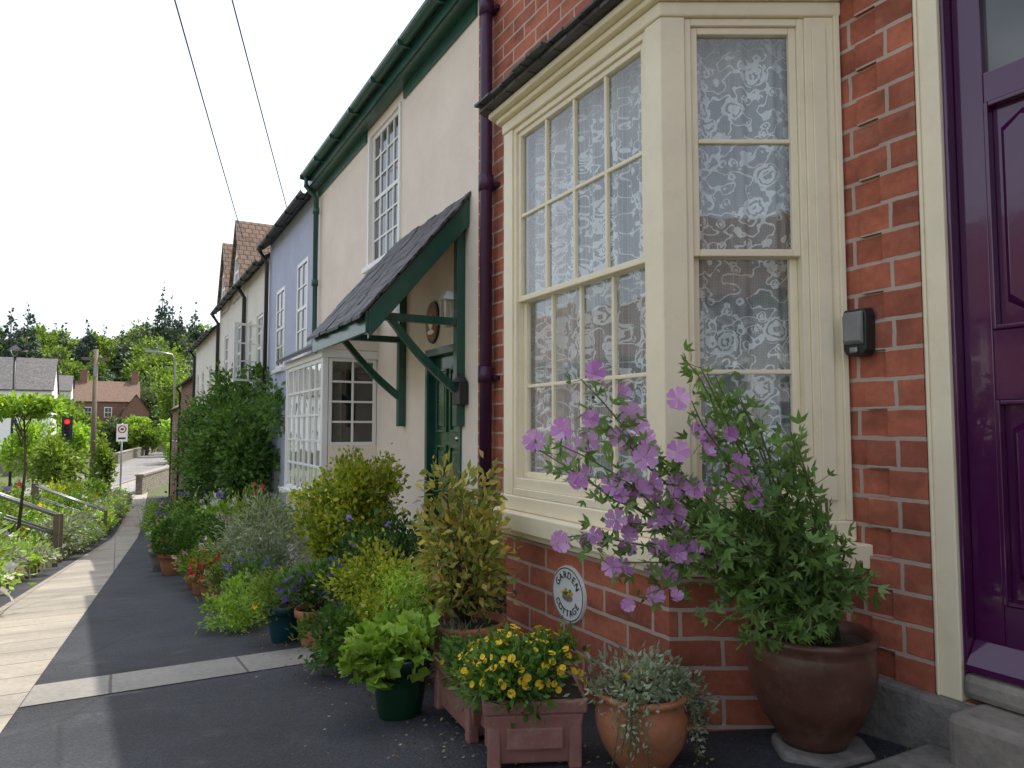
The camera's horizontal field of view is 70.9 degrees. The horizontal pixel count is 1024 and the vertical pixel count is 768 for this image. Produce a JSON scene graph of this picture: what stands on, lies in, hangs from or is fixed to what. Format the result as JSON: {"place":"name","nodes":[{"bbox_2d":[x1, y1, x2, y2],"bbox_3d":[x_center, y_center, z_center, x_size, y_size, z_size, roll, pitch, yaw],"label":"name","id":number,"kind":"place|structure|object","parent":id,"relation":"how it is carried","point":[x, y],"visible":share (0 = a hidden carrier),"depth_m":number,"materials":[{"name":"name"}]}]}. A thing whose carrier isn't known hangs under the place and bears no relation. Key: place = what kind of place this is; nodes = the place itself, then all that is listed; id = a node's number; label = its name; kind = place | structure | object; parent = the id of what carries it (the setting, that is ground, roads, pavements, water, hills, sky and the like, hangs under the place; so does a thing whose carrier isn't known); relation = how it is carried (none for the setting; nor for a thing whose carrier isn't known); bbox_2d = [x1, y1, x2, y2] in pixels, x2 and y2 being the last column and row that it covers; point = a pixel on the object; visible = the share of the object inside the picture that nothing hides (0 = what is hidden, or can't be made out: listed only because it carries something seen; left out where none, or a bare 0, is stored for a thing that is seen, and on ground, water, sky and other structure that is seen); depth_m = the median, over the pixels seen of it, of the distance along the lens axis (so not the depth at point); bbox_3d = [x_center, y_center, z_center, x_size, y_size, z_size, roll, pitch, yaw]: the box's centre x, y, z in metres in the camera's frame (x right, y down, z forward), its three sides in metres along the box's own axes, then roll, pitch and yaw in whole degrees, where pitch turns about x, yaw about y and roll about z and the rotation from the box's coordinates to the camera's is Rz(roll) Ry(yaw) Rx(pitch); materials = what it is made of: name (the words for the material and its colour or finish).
{"place":"outdoors","nodes":[
{"label":"outdoors","id":0,"kind":"place"},
{"bbox_2d":[0,380,170,580],"bbox_3d":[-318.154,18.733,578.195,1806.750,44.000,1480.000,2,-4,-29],"label":"ground","id":1,"kind":"structure","parent":0,"point":[159,491],"depth_m":66.47,"materials":[{"name":"green plant"}]},
{"bbox_2d":[0,481,32,536],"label":"garden shrub","id":2,"kind":"object","parent":1,"relation":"on","point":[4,487],"visible":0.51,"depth_m":18.67,"materials":[{"name":"green plant"}]},
{"bbox_2d":[0,509,41,600],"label":"garden shrub","id":3,"kind":"object","parent":1,"relation":"on","point":[9,566],"visible":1,"depth_m":9.37,"materials":[{"name":"green plant"}]},
{"bbox_2d":[0,542,46,571],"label":"garden shrub","id":4,"kind":"object","parent":1,"relation":"on","point":[36,557],"visible":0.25,"depth_m":13.61,"materials":[{"name":"green plant"}]},
{"bbox_2d":[0,418,55,495],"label":"garden tree","id":5,"kind":"object","parent":1,"relation":"on","point":[11,449],"visible":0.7,"depth_m":50.86,"materials":[{"name":"green plant"}]},
{"bbox_2d":[0,357,59,449],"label":"white house","id":6,"kind":"structure","parent":1,"relation":"on","point":[40,376],"depth_m":91.72,"materials":[{"name":"paint"}]},
{"bbox_2d":[0,390,75,530],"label":"robinia tree","id":7,"kind":"object","parent":1,"relation":"on","point":[29,406],"visible":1,"depth_m":16.53,"materials":[{"name":"green plant"}]},
{"bbox_2d":[16,541,66,566],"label":"garden shrub","id":8,"kind":"object","parent":1,"relation":"on","point":[49,553],"visible":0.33,"depth_m":14.74,"materials":[{"name":"green plant"}]},
{"bbox_2d":[0,538,99,588],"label":"stone wall","id":9,"kind":"structure","parent":1,"relation":"on","point":[30,571],"depth_m":14.91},
{"bbox_2d":[22,511,91,559],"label":"garden shrub","id":10,"kind":"object","parent":1,"relation":"on","point":[71,532],"visible":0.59,"depth_m":19.18,"materials":[{"name":"green plant"}]},
{"bbox_2d":[20,430,94,486],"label":"garden tree","id":11,"kind":"object","parent":1,"relation":"on","point":[50,459],"visible":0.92,"depth_m":41.87,"materials":[{"name":"green plant"}]},
{"bbox_2d":[20,500,94,556],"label":"garden shrub","id":12,"kind":"object","parent":1,"relation":"on","point":[42,518],"visible":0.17,"depth_m":20.07,"materials":[{"name":"green plant"}]},
{"bbox_2d":[58,375,73,399],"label":"slate roof house","id":13,"kind":"structure","parent":1,"relation":"on","point":[66,384],"depth_m":185.11,"materials":[{"name":"white paint"}]},
{"bbox_2d":[81,349,109,478],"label":"telegraph pole","id":14,"kind":"object","parent":1,"relation":"on","point":[95,358],"visible":0.82,"depth_m":51.80,"materials":[{"name":"brown wood"}]},
{"bbox_2d":[89,432,118,490],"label":"columnar tree","id":15,"kind":"object","parent":1,"relation":"on","point":[104,466],"visible":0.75,"depth_m":50.03,"materials":[{"name":"green plant"}]},
{"bbox_2d":[0,282,211,464],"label":"distant trees","id":16,"kind":"object","parent":1,"relation":"on","point":[126,354],"visible":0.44,"depth_m":251.99,"materials":[{"name":"green plant"}]},
{"bbox_2d":[74,380,139,421],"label":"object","id":17,"kind":"structure","parent":1,"relation":"on","point":[116,396],"depth_m":167.09,"materials":[{"name":"red brick"}]},
{"bbox_2d":[120,394,150,449],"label":"gabled brick house","id":18,"kind":"structure","parent":1,"relation":"on","point":[136,406],"depth_m":163.12,"materials":[{"name":"brick"}]},
{"bbox_2d":[114,444,164,463],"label":"stone bridge parapet","id":19,"kind":"structure","parent":1,"relation":"on","point":[129,454],"depth_m":126.07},
{"bbox_2d":[133,490,167,531],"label":"garden shrub","id":20,"kind":"object","parent":1,"relation":"on","point":[148,508],"visible":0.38,"depth_m":35.04,"materials":[{"name":"green plant"}]},
{"bbox_2d":[135,465,170,494],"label":"stone bridge parapet","id":21,"kind":"structure","parent":1,"relation":"on","point":[152,479],"depth_m":62.18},
{"bbox_2d":[168,404,180,503],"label":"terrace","id":22,"kind":"structure","parent":1,"relation":"on","point":[174,422],"depth_m":55.13,"materials":[{"name":"beige stone"}]},
{"bbox_2d":[175,374,195,499],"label":"brick terrace","id":23,"kind":"structure","parent":1,"relation":"on","point":[186,385],"depth_m":43.32,"materials":[{"name":"brick"}]},
{"bbox_2d":[194,325,219,507],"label":"walls","id":24,"kind":"structure","parent":1,"relation":"on","point":[206,352],"depth_m":30.89,"materials":[{"name":"paint"}]},
{"bbox_2d":[192,485,245,548],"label":"garden shrub","id":25,"kind":"object","parent":1,"relation":"on","point":[216,509],"visible":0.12,"depth_m":14.31,"materials":[{"name":"green plant"}]},
{"bbox_2d":[217,282,246,506],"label":"walls","id":26,"kind":"structure","parent":1,"relation":"on","point":[232,314],"depth_m":24.98,"materials":[{"name":"paint"}]},
{"bbox_2d":[210,284,235,389],"bbox_3d":[-8.472,-0.210,25.556,3.687,13.540,6.840,2,-4,-29],"label":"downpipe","id":27,"kind":"object","parent":26,"relation":"attached to","point":[227,295],"visible":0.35,"depth_m":27.40,"materials":[{"name":"black metal"}]},
{"bbox_2d":[217,220,272,316],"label":"dormer gables","id":28,"kind":"object","parent":26,"relation":"on","point":[240,254],"visible":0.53,"depth_m":23.60,"materials":[{"name":"tile"}]},
{"bbox_2d":[232,252,269,526],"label":"white cottage","id":29,"kind":"structure","parent":1,"relation":"on","point":[252,323],"depth_m":20.12,"materials":[{"name":"paint"}]},
{"bbox_2d":[232,322,263,381],"bbox_3d":[-6.823,-0.813,18.650,0.040,1.500,0.849,-3,-4,38],"label":"open casement window","id":30,"kind":"structure","parent":29,"relation":"in","point":[235,323],"depth_m":18.60,"materials":[{"name":"white paint"}]},
{"bbox_2d":[262,189,318,545],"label":"walls","id":31,"kind":"structure","parent":1,"relation":"on","point":[291,244],"depth_m":16.37,"materials":[{"name":"paint"}]},
{"bbox_2d":[256,189,306,527],"bbox_3d":[-5.191,0.427,15.983,0.317,8.100,5.170,2,-4,-29],"label":"gutter","id":32,"kind":"object","parent":31,"relation":"attached to","point":[291,207],"visible":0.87,"depth_m":18.17,"materials":[{"name":"black metal"}]},
{"bbox_2d":[271,256,308,509],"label":"windows","id":33,"kind":"structure","parent":31,"relation":"attached to","point":[302,304],"depth_m":15.44,"materials":[{"name":"white paint"}]},
{"bbox_2d":[276,0,478,595],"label":"cream cottage","id":34,"kind":"structure","parent":1,"relation":"on","point":[390,172],"depth_m":9.30,"materials":[{"name":"paint"}]},
{"bbox_2d":[284,101,401,496],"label":"windows","id":35,"kind":"structure","parent":34,"relation":"in","point":[308,416],"depth_m":10.67,"materials":[{"name":"white paint"}]},
{"bbox_2d":[426,301,439,343],"bbox_3d":[-0.965,-0.742,8.670,0.048,0.520,0.400,2,-4,-29],"label":"oval wall plaque","id":36,"kind":"object","parent":34,"relation":"attached to","point":[432,332],"visible":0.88,"depth_m":8.62,"materials":[{"name":"wood"}]},
{"bbox_2d":[424,344,461,595],"bbox_3d":[-0.752,1.086,8.338,0.150,3.050,1.050,2,-4,-29],"label":"green front door","id":37,"kind":"structure","parent":34,"relation":"in","point":[441,435],"depth_m":8.59,"materials":[{"name":"paint"}]},
{"bbox_2d":[452,374,468,404],"bbox_3d":[-0.563,0.057,7.814,0.114,0.340,0.200,2,-4,-29],"label":"post box","id":38,"kind":"object","parent":34,"relation":"attached to","point":[460,394],"visible":0.89,"depth_m":7.74,"materials":[{"name":"black metal"}]},
{"bbox_2d":[478,0,984,705],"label":"brick walls","id":39,"kind":"structure","parent":1,"relation":"on","point":[522,28],"depth_m":3.79,"materials":[{"name":"brick"}]},
{"bbox_2d":[478,0,499,560],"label":"purple drain pipe","id":40,"kind":"object","parent":39,"relation":"attached to","point":[487,184],"visible":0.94,"depth_m":7.21,"materials":[{"name":"paint"}]},
{"bbox_2d":[489,0,872,576],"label":"bay sill and cornice","id":41,"kind":"structure","parent":39,"relation":"attached to","point":[622,24],"depth_m":4.33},
{"bbox_2d":[474,0,623,124],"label":"bay roof","id":42,"kind":"structure","parent":41,"relation":"on","point":[538,58],"depth_m":4.56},
{"bbox_2d":[528,38,791,486],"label":"lace curtains","id":43,"kind":"object","parent":41,"relation":"attached to","point":[555,252],"visible":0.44,"depth_m":4.25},
{"bbox_2d":[593,59,791,486],"bbox_3d":[2.136,-0.445,5.416,2.300,2.970,2.800,2,-4,-29],"label":"room","id":44,"kind":"object","parent":39,"relation":"attached to","point":[631,313],"depth_m":6.76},
{"bbox_2d":[842,308,874,356],"bbox_3d":[1.726,-0.260,3.606,0.093,0.239,0.147,2,-4,-29],"label":"key safe","id":45,"kind":"object","parent":39,"relation":"attached to","point":[858,332],"visible":1,"depth_m":3.56,"materials":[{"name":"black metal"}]},
{"bbox_2d":[853,0,936,693],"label":"brick quoins","id":46,"kind":"object","parent":39,"relation":"attached to","point":[902,513],"visible":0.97,"depth_m":3.46,"materials":[{"name":"brick"}]},
{"bbox_2d":[912,0,975,701],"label":"door frame","id":47,"kind":"object","parent":39,"relation":"attached to","point":[951,541],"visible":0.77,"depth_m":3.28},
{"bbox_2d":[951,0,1023,686],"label":"purple front door","id":48,"kind":"structure","parent":47,"relation":"attached to","point":[988,48],"depth_m":3.17,"materials":[{"name":"wood"}]},
{"bbox_2d":[5,452,167,498],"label":"road","id":49,"kind":"structure","parent":0,"point":[131,468],"depth_m":100.79,"materials":[{"name":"asphalt"}]},
{"bbox_2d":[0,0,424,340],"label":"sky","id":50,"kind":"structure","parent":0,"point":[114,189],"materials":[{"name":"white"}]},
{"bbox_2d":[0,496,913,767],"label":"pavement","id":51,"kind":"structure","parent":0,"point":[139,614],"depth_m":4.27,"materials":[{"name":"asphalt"}]},
{"bbox_2d":[0,492,63,566],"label":"handrail","id":52,"kind":"object","parent":51,"relation":"on","point":[56,532],"visible":0.86,"depth_m":17.01,"materials":[{"name":"grey wood"}]},
{"bbox_2d":[0,496,133,611],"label":"paving edge joint","id":53,"kind":"object","parent":51,"relation":"on","point":[5,606],"visible":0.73,"depth_m":13.91,"materials":[{"name":"concrete"}]},
{"bbox_2d":[32,483,107,537],"bbox_3d":[-20.295,5.874,33.115,2.920,2.803,1.620,2,-4,-29],"label":"handrail","id":54,"kind":"object","parent":51,"relation":"on","point":[35,488],"visible":0.64,"depth_m":33.03,"materials":[{"name":"grey wood"}]},
{"bbox_2d":[0,492,147,732],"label":"paving stone strip","id":55,"kind":"object","parent":51,"relation":"on","point":[37,625],"visible":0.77,"depth_m":8.90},
{"bbox_2d":[20,647,320,706],"bbox_3d":[-2.169,2.192,5.613,2.716,0.065,0.650,2,-4,-29],"label":"paving stone band","id":56,"kind":"object","parent":51,"relation":"on","point":[84,687],"visible":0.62,"depth_m":5.36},
{"bbox_2d":[157,553,184,575],"bbox_3d":[-6.425,3.392,13.628,0.551,0.420,0.551,2,-4,-29],"label":"terracotta flower pot","id":57,"kind":"object","parent":51,"relation":"on","point":[166,564],"visible":0.47,"depth_m":13.43,"materials":[{"name":"ceramic"}]},
{"bbox_2d":[150,516,197,556],"bbox_3d":[-6.419,2.953,13.651,0.857,0.880,0.842,2,-4,-29],"label":"clipped box ball","id":58,"kind":"object","parent":57,"relation":"in","point":[163,526],"visible":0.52,"depth_m":13.41,"materials":[{"name":"green plant"}]},
{"bbox_2d":[184,569,191,588],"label":"terracotta flower pot","id":59,"kind":"object","parent":51,"relation":"on","point":[188,583],"visible":0.13,"depth_m":10.95,"materials":[{"name":"ceramic"}]},
{"bbox_2d":[170,548,208,575],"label":"mixed bedding plant","id":60,"kind":"object","parent":59,"relation":"in","point":[179,562],"visible":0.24,"depth_m":11.01,"materials":[{"name":"green plant"}]},
{"bbox_2d":[198,582,210,599],"bbox_3d":[-4.056,2.762,9.711,0.347,0.280,0.347,2,-4,-29],"label":"terracotta flower pot","id":61,"kind":"object","parent":51,"relation":"on","point":[203,591],"visible":0.13,"depth_m":9.59,"materials":[{"name":"ceramic"}]},
{"bbox_2d":[184,551,230,587],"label":"mixed bedding plant","id":62,"kind":"object","parent":61,"relation":"in","point":[200,566],"visible":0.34,"depth_m":9.63,"materials":[{"name":"red plant"}]},
{"bbox_2d":[208,584,229,607],"bbox_3d":[-3.590,2.625,8.947,0.347,0.280,0.347,2,-4,-29],"label":"terracotta flower pot","id":63,"kind":"object","parent":51,"relation":"on","point":[218,592],"visible":0.13,"depth_m":8.81,"materials":[{"name":"ceramic"}]},
{"bbox_2d":[200,560,244,593],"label":"mixed bedding plant","id":64,"kind":"object","parent":63,"relation":"in","point":[209,580],"visible":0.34,"depth_m":8.85,"materials":[{"name":"green plant"}]},
{"bbox_2d":[168,360,285,523],"bbox_3d":[-7.405,1.815,18.738,2.696,5.087,8.353,2,-4,-29],"label":"bush","id":65,"kind":"object","parent":51,"relation":"on","point":[226,447],"visible":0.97,"depth_m":17.28,"materials":[{"name":"green plant"}]},
{"bbox_2d":[193,565,278,635],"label":"lime mound plant","id":66,"kind":"object","parent":51,"relation":"on","point":[236,616],"visible":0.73,"depth_m":7.24,"materials":[{"name":"green plant"}]},
{"bbox_2d":[182,476,300,591],"bbox_3d":[-3.872,2.248,10.727,1.449,1.719,2.083,-1,-4,17],"label":"flowering shrub","id":67,"kind":"object","parent":51,"relation":"on","point":[239,505],"visible":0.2,"depth_m":10.70,"materials":[{"name":"green plant"}]},
{"bbox_2d":[211,545,284,611],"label":"lavender bush","id":68,"kind":"object","parent":51,"relation":"on","point":[265,562],"visible":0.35,"depth_m":8.47,"materials":[{"name":"green plant"}]},
{"bbox_2d":[196,484,312,606],"bbox_3d":[-3.305,2.142,9.537,1.581,1.723,2.346,2,-4,-29],"label":"rosemary bush","id":69,"kind":"object","parent":51,"relation":"on","point":[260,546],"visible":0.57,"depth_m":9.41,"materials":[{"name":"green plant"}]},
{"bbox_2d":[264,599,302,642],"bbox_3d":[-2.067,2.168,6.555,0.367,0.330,0.367,2,-4,-29],"label":"teal flower pot","id":70,"kind":"object","parent":51,"relation":"on","point":[279,633],"visible":0.61,"depth_m":6.43,"materials":[{"name":"ceramic"}]},
{"bbox_2d":[234,562,311,622],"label":"mixed bedding plant","id":71,"kind":"object","parent":70,"relation":"in","point":[272,584],"visible":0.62,"depth_m":6.47,"materials":[{"name":"green plant"}]},
{"bbox_2d":[294,603,336,646],"bbox_3d":[-1.718,2.117,6.292,0.367,0.320,0.367,2,-4,-29],"label":"terracotta flower pot","id":72,"kind":"object","parent":51,"relation":"on","point":[298,612],"visible":0.25,"depth_m":6.18,"materials":[{"name":"ceramic"}]},
{"bbox_2d":[266,552,355,610],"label":"violet bedding plant","id":73,"kind":"object","parent":72,"relation":"in","point":[292,580],"visible":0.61,"depth_m":6.25,"materials":[{"name":"green plant"}]},
{"bbox_2d":[285,601,372,675],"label":"golden shrub","id":74,"kind":"object","parent":51,"relation":"on","point":[333,622],"visible":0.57,"depth_m":5.15,"materials":[{"name":"green plant"}]},
{"bbox_2d":[284,443,411,611],"bbox_3d":[-1.702,1.551,7.633,1.216,1.845,1.379,-2,-4,28],"label":"golden privet bush","id":75,"kind":"object","parent":51,"relation":"on","point":[353,490],"visible":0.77,"depth_m":7.42,"materials":[{"name":"green plant"}]},
{"bbox_2d":[311,527,432,636],"bbox_3d":[-1.019,1.627,5.387,0.983,1.021,1.096,-1,-4,8],"label":"golden shrub","id":76,"kind":"object","parent":51,"relation":"on","point":[365,594],"visible":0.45,"depth_m":5.34,"materials":[{"name":"green plant"}]},
{"bbox_2d":[313,510,470,613],"bbox_3d":[-1.159,1.906,6.943,1.475,1.363,1.849,2,-4,-29],"label":"dark shrub","id":77,"kind":"object","parent":51,"relation":"on","point":[338,547],"visible":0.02,"depth_m":7.00,"materials":[{"name":"green plant"}]},
{"bbox_2d":[375,644,433,720],"bbox_3d":[-0.648,1.731,4.162,0.388,0.350,0.388,2,-4,-29],"label":"green glazed pot","id":78,"kind":"object","parent":51,"relation":"on","point":[402,699],"visible":0.52,"depth_m":4.03,"materials":[{"name":"ceramic"}]},
{"bbox_2d":[335,602,440,693],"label":"lime leaved plant","id":79,"kind":"object","parent":78,"relation":"in","point":[392,640],"visible":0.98,"depth_m":4.01,"materials":[{"name":"green plant"}]},
{"bbox_2d":[367,556,449,620],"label":"feathery plant","id":80,"kind":"object","parent":78,"relation":"in","point":[409,601],"visible":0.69,"depth_m":4.31,"materials":[{"name":"green plant"}]},
{"bbox_2d":[326,506,506,618],"bbox_3d":[-0.731,1.599,5.952,1.958,1.174,1.142,-2,-4,30],"label":"dark shrub","id":81,"kind":"object","parent":51,"relation":"on","point":[396,537],"visible":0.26,"depth_m":5.96,"materials":[{"name":"green plant"}]},
{"bbox_2d":[432,652,484,743],"bbox_3d":[-0.205,1.685,3.916,0.285,0.282,0.691,2,-4,-25],"label":"plastic planter","id":82,"kind":"object","parent":51,"relation":"on","point":[470,722],"visible":0.31,"depth_m":3.81,"materials":[{"name":"plastic"}]},
{"bbox_2d":[420,624,522,711],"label":"mixed bedding plant","id":83,"kind":"object","parent":82,"relation":"in","point":[451,654],"visible":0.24,"depth_m":3.84,"materials":[{"name":"green plant"}]},
{"bbox_2d":[431,609,506,652],"bbox_3d":[-0.296,1.727,4.582,0.530,0.450,0.530,2,-4,-29],"label":"terracotta flower pot","id":84,"kind":"object","parent":51,"relation":"on","point":[497,619],"visible":0.23,"depth_m":4.59,"materials":[{"name":"ceramic"}]},
{"bbox_2d":[400,448,522,625],"bbox_3d":[-0.316,1.014,4.604,0.793,1.207,0.800,0,-4,-1],"label":"variegated elaeagnus","id":85,"kind":"object","parent":84,"relation":"in","point":[465,527],"visible":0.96,"depth_m":4.51,"materials":[{"name":"green plant"}]},
{"bbox_2d":[241,623,748,766],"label":"fallen leaves","id":86,"kind":"object","parent":51,"relation":"on","point":[584,745],"visible":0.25,"depth_m":3.87,"materials":[{"name":"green plant"}]},
{"bbox_2d":[481,674,587,767],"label":"plastic planter","id":87,"kind":"object","parent":51,"relation":"on","point":[557,737],"visible":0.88,"depth_m":3.22,"materials":[{"name":"plastic"}]},
{"bbox_2d":[426,615,592,728],"bbox_3d":[0.049,1.341,3.381,0.625,0.455,0.730,-2,-4,27],"label":"yellow creeping zinnia","id":88,"kind":"object","parent":87,"relation":"in","point":[499,667],"visible":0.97,"depth_m":3.25,"materials":[{"name":"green plant"}]},
{"bbox_2d":[593,672,689,767],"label":"terracotta flower pot","id":89,"kind":"object","parent":51,"relation":"on","point":[667,730],"visible":0.63,"depth_m":3.10,"materials":[{"name":"ceramic"}]},
{"bbox_2d":[563,639,725,767],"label":"silver trailing plant","id":90,"kind":"object","parent":89,"relation":"in","point":[653,677],"visible":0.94,"depth_m":3.18,"materials":[{"name":"green plant"}]},
{"bbox_2d":[507,534,852,732],"bbox_3d":[0.762,1.696,4.597,0.870,1.375,2.690,2,-4,-29],"label":"bay brick base","id":91,"kind":"object","parent":51,"relation":"on","point":[682,632],"visible":0.17,"depth_m":3.84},
{"bbox_2d":[552,565,586,623],"bbox_3d":[0.346,1.299,4.446,0.026,0.350,0.370,2,-4,-29],"label":"house name sign","id":92,"kind":"object","parent":91,"relation":"attached to","point":[569,593],"visible":0.99,"depth_m":4.42,"materials":[{"name":"ceramic"}]},
{"bbox_2d":[504,15,852,520],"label":"bay window frames","id":93,"kind":"structure","parent":91,"relation":"on","point":[665,49],"depth_m":3.81,"materials":[{"name":"wood"}]},
{"bbox_2d":[771,733,875,767],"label":"pot stand stone","id":94,"kind":"object","parent":51,"relation":"on","point":[857,750],"visible":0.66,"depth_m":3.17,"materials":[{"name":"stone"}]},
{"bbox_2d":[745,616,879,753],"bbox_3d":[1.387,1.391,3.331,0.576,0.500,0.576,2,-4,-29],"label":"glazed flower pot","id":95,"kind":"object","parent":94,"relation":"on","point":[814,698],"visible":0.77,"depth_m":3.12,"materials":[{"name":"ceramic"}]},
{"bbox_2d":[522,340,890,660],"bbox_3d":[0.849,0.508,3.031,1.538,1.420,0.783,1,-4,-15],"label":"mallow plant","id":96,"kind":"object","parent":95,"relation":"in","point":[789,575],"visible":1,"depth_m":3.02,"materials":[{"name":"green plant"}]},
{"bbox_2d":[860,744,957,767],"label":"flagstones","id":97,"kind":"object","parent":51,"relation":"on","point":[929,756],"visible":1,"depth_m":3.02,"materials":[{"name":"stone"}]},
{"bbox_2d":[859,676,972,749],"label":"plinth","id":98,"kind":"structure","parent":51,"relation":"on","point":[906,715],"depth_m":3.29,"materials":[{"name":"stone"}]},
{"bbox_2d":[949,672,1023,767],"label":"door step","id":99,"kind":"object","parent":51,"relation":"on","point":[989,733],"depth_m":2.93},
{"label":"terracotta flower pot","id":100,"kind":"object","parent":51,"relation":"on","visible":0},
{"bbox_2d":[171,512,226,557],"bbox_3d":[-5.246,2.644,12.146,0.932,0.952,0.940,2,-4,-29],"label":"clipped box ball","id":101,"kind":"object","parent":100,"relation":"in","point":[190,521],"visible":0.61,"depth_m":11.95,"materials":[{"name":"green plant"}]},
{"bbox_3d":[-1.253,-3.147,-2.318,0.280,8.200,0.266,2,-4,-29],"label":"telegraph pole","id":102,"kind":"object","parent":51,"relation":"on","visible":0},
{"bbox_2d":[174,0,286,238],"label":"overhead wires","id":103,"kind":"object","parent":102,"relation":"attached to","point":[205,106],"visible":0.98,"depth_m":11.92,"materials":[{"name":"black metal"}]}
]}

